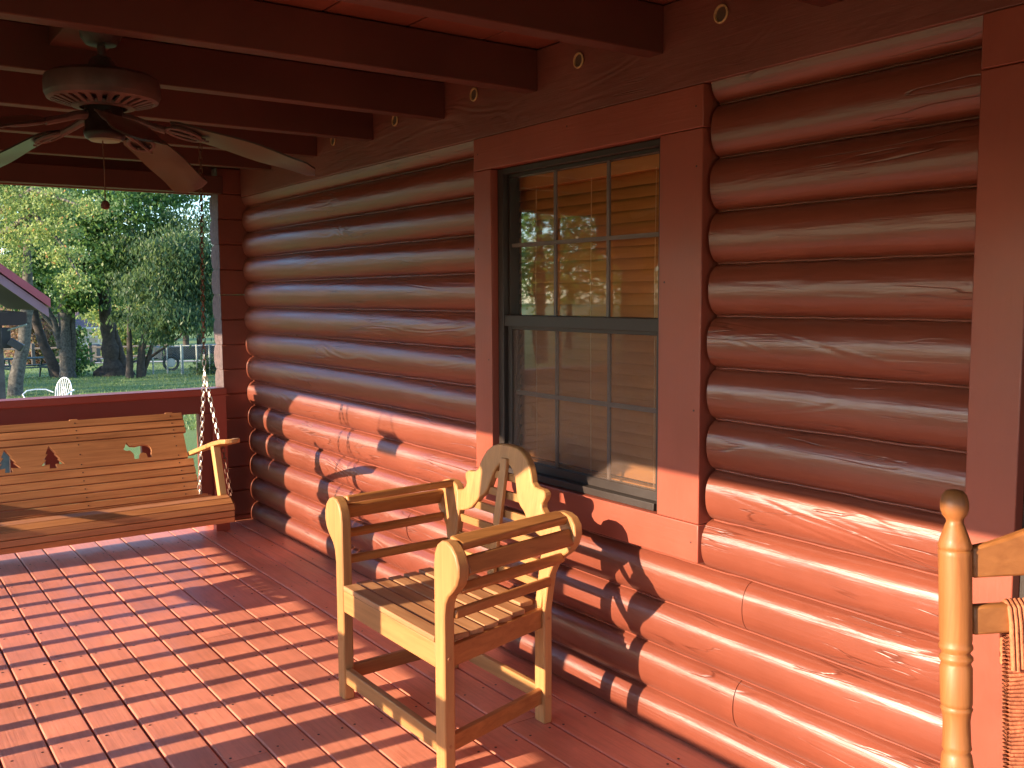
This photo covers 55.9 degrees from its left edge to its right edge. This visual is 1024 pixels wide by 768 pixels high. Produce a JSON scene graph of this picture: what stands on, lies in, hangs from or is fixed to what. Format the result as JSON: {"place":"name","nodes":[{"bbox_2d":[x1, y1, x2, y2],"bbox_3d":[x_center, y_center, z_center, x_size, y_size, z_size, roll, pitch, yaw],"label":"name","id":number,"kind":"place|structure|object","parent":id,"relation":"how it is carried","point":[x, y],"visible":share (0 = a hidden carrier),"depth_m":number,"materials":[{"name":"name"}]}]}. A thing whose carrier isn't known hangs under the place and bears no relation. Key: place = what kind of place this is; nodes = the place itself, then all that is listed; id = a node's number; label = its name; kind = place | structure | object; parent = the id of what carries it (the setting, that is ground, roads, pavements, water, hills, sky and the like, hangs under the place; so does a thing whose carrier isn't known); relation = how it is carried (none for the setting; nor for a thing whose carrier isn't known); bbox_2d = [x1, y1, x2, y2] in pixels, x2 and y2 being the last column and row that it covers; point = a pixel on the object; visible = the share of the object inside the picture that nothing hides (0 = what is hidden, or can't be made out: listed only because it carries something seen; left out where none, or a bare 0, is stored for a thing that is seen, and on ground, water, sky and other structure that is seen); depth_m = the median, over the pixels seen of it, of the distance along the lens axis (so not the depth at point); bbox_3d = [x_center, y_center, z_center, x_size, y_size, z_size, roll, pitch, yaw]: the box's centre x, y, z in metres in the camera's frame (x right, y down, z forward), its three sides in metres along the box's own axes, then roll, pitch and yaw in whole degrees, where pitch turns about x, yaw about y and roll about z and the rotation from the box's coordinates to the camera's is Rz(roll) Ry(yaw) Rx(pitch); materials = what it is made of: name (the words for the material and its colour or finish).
{"place":"outdoors","nodes":[
{"label":"outdoors","id":0,"kind":"place"},
{"bbox_2d":[92,344,101,362],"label":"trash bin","id":1,"kind":"object","parent":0,"point":[97,351],"visible":0.47,"depth_m":56.14,"materials":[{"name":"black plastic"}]},
{"bbox_2d":[5,360,200,364],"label":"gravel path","id":2,"kind":"structure","parent":0,"point":[150,361],"depth_m":56.74,"materials":[{"name":"grey gravel"}]},
{"bbox_2d":[0,189,209,296],"label":"sky","id":3,"kind":"structure","parent":0,"point":[204,199],"materials":[{"name":"white"}]},
{"bbox_2d":[4,332,215,508],"bbox_3d":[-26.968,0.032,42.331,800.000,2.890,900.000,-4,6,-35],"label":"lawn ground","id":4,"kind":"structure","parent":0,"point":[190,436],"depth_m":31.29,"materials":[{"name":"green plant"}]},
{"bbox_2d":[0,263,50,512],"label":"garden shelter","id":5,"kind":"object","parent":4,"relation":"on","point":[17,292],"visible":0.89,"depth_m":8.90,"materials":[{"name":"red wood"}]},
{"bbox_2d":[4,356,50,376],"bbox_3d":[-18.067,-0.584,35.836,1.900,0.784,1.620,-5,7,-43],"label":"picnic table","id":6,"kind":"object","parent":4,"relation":"on","point":[40,366],"visible":0.42,"depth_m":35.76,"materials":[{"name":"grey wood"}]},
{"bbox_2d":[0,284,58,365],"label":"dry bush","id":7,"kind":"object","parent":4,"relation":"on","point":[14,335],"visible":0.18,"depth_m":55.77,"materials":[{"name":"brown plant"}]},
{"bbox_2d":[0,185,74,396],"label":"leaning tree","id":8,"kind":"object","parent":4,"relation":"on","point":[16,377],"visible":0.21,"depth_m":27.14,"materials":[{"name":"green plant"}]},
{"bbox_2d":[29,316,59,363],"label":"bush","id":9,"kind":"object","parent":4,"relation":"on","point":[54,350],"visible":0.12,"depth_m":56.79,"materials":[{"name":"green plant"}]},
{"bbox_2d":[0,213,89,377],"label":"leaning tree","id":10,"kind":"object","parent":4,"relation":"on","point":[52,363],"visible":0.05,"depth_m":35.38,"materials":[{"name":"green plant"}]},
{"bbox_2d":[22,377,74,397],"bbox_3d":[-8.192,0.387,17.252,0.919,0.971,0.668,1,6,17],"label":"white garden chair","id":11,"kind":"object","parent":4,"relation":"on","point":[63,387],"visible":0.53,"depth_m":17.49,"materials":[{"name":"paint"}]},
{"bbox_2d":[0,254,97,315],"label":"tree","id":12,"kind":"object","parent":4,"relation":"on","point":[55,309],"visible":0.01,"depth_m":95.52,"materials":[{"name":"green plant"}]},
{"bbox_2d":[1,192,104,377],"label":"lichened tree","id":13,"kind":"object","parent":4,"relation":"on","point":[64,331],"visible":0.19,"depth_m":34.95,"materials":[{"name":"green plant"}]},
{"bbox_2d":[0,185,126,298],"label":"yellowing tree","id":14,"kind":"object","parent":4,"relation":"on","point":[50,200],"visible":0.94,"depth_m":25.47,"materials":[{"name":"green plant"}]},
{"bbox_2d":[57,321,97,375],"bbox_3d":[-16.628,-1.193,36.666,1.728,2.444,1.592,-4,6,-35],"label":"bush","id":15,"kind":"object","parent":4,"relation":"on","point":[84,362],"visible":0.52,"depth_m":36.69,"materials":[{"name":"green plant"}]},
{"bbox_2d":[3,341,159,364],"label":"split rail fence","id":16,"kind":"object","parent":4,"relation":"on","point":[33,347],"visible":0.23,"depth_m":52.20,"materials":[{"name":"grey wood"}]},
{"bbox_2d":[11,187,209,376],"bbox_3d":[-14.822,-4.961,35.969,7.706,10.571,7.601,-4,6,-35],"label":"maple tree","id":17,"kind":"object","parent":4,"relation":"on","point":[113,356],"visible":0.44,"depth_m":34.56,"materials":[{"name":"green plant"}]},
{"bbox_2d":[75,312,147,352],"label":"house","id":18,"kind":"structure","parent":4,"relation":"on","point":[79,321],"depth_m":90.76,"materials":[{"name":"beige"}]},
{"bbox_2d":[87,329,97,337],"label":"window","id":19,"kind":"structure","parent":18,"relation":"in","point":[88,330],"depth_m":91.32,"materials":[{"name":"white paint"}]},
{"bbox_2d":[75,260,153,338],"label":"tree","id":20,"kind":"object","parent":4,"relation":"on","point":[95,312],"visible":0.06,"depth_m":82.29,"materials":[{"name":"green plant"}]},
{"bbox_2d":[91,305,150,359],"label":"bush","id":21,"kind":"object","parent":4,"relation":"on","point":[123,336],"visible":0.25,"depth_m":61.67,"materials":[{"name":"green plant"}]},
{"bbox_2d":[85,205,215,377],"bbox_3d":[-11.897,-3.275,33.987,5.055,6.312,5.767,-4,6,-35],"label":"willow oak tree","id":22,"kind":"object","parent":4,"relation":"on","point":[162,294],"visible":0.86,"depth_m":32.92,"materials":[{"name":"green plant"}]},
{"bbox_2d":[131,279,210,344],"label":"tree","id":23,"kind":"object","parent":4,"relation":"on","point":[185,342],"visible":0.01,"depth_m":82.11,"materials":[{"name":"green plant"}]},
{"bbox_2d":[133,344,215,370],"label":"parked trailer","id":24,"kind":"object","parent":4,"relation":"on","point":[175,357],"visible":0.38,"depth_m":41.19,"materials":[{"name":"grey metal"}]},
{"bbox_2d":[152,344,215,373],"bbox_3d":[-11.849,-0.921,36.162,4.608,1.250,0.109,2,6,28],"label":"chain link fence","id":25,"kind":"object","parent":4,"relation":"on","point":[181,353],"visible":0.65,"depth_m":36.48,"materials":[{"name":"metal"}]},
{"bbox_2d":[196,333,201,344],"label":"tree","id":26,"kind":"object","parent":4,"relation":"on","point":[199,341],"depth_m":98.19,"materials":[{"name":"green plant"}]},
{"bbox_2d":[189,350,216,374],"bbox_3d":[-11.110,-0.757,36.326,2.275,1.222,1.991,-4,6,-35],"label":"bush","id":27,"kind":"object","parent":4,"relation":"on","point":[207,366],"visible":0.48,"depth_m":35.82,"materials":[{"name":"green plant"}]},
{"bbox_2d":[0,518,733,767],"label":"porch floor","id":28,"kind":"structure","parent":0,"point":[203,647],"depth_m":3.69,"materials":[{"name":"paint"}]},
{"bbox_2d":[0,386,229,530],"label":"end railing","id":29,"kind":"object","parent":28,"relation":"on","point":[29,410],"visible":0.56,"depth_m":5.71,"materials":[{"name":"paint"}]},
{"bbox_2d":[325,443,581,767],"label":"garden armchair","id":30,"kind":"object","parent":28,"relation":"on","point":[430,615],"visible":1,"depth_m":3.27,"materials":[{"name":"brown wood"}]},
{"bbox_2d":[209,0,1023,767],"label":"log wall","id":31,"kind":"structure","parent":28,"relation":"on","point":[711,318],"depth_m":2.98,"materials":[{"name":"paint"}]},
{"bbox_2d":[0,0,842,195],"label":"porch roof","id":32,"kind":"structure","parent":31,"relation":"attached to","point":[292,77],"depth_m":3.38,"materials":[{"name":"paint"}]},
{"bbox_2d":[0,143,239,554],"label":"porch swing","id":33,"kind":"object","parent":32,"relation":"hanging from","point":[77,448],"visible":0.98,"depth_m":4.62,"materials":[{"name":"wood"}]},
{"bbox_2d":[0,30,314,209],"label":"ceiling fan","id":34,"kind":"object","parent":32,"relation":"hanging from","point":[102,93],"visible":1,"depth_m":2.97,"materials":[{"name":"wood"}]},
{"bbox_2d":[474,83,719,563],"bbox_3d":[0.284,-0.220,3.530,0.175,1.477,1.272,-4,6,-35],"label":"window","id":35,"kind":"structure","parent":31,"relation":"in","point":[616,318],"depth_m":3.47,"materials":[{"name":"paint"}]},
{"bbox_2d":[937,489,1023,767],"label":"rocking chair","id":36,"kind":"object","parent":28,"relation":"on","point":[963,560],"visible":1,"depth_m":1.39,"materials":[{"name":"brown wood"}]}
]}

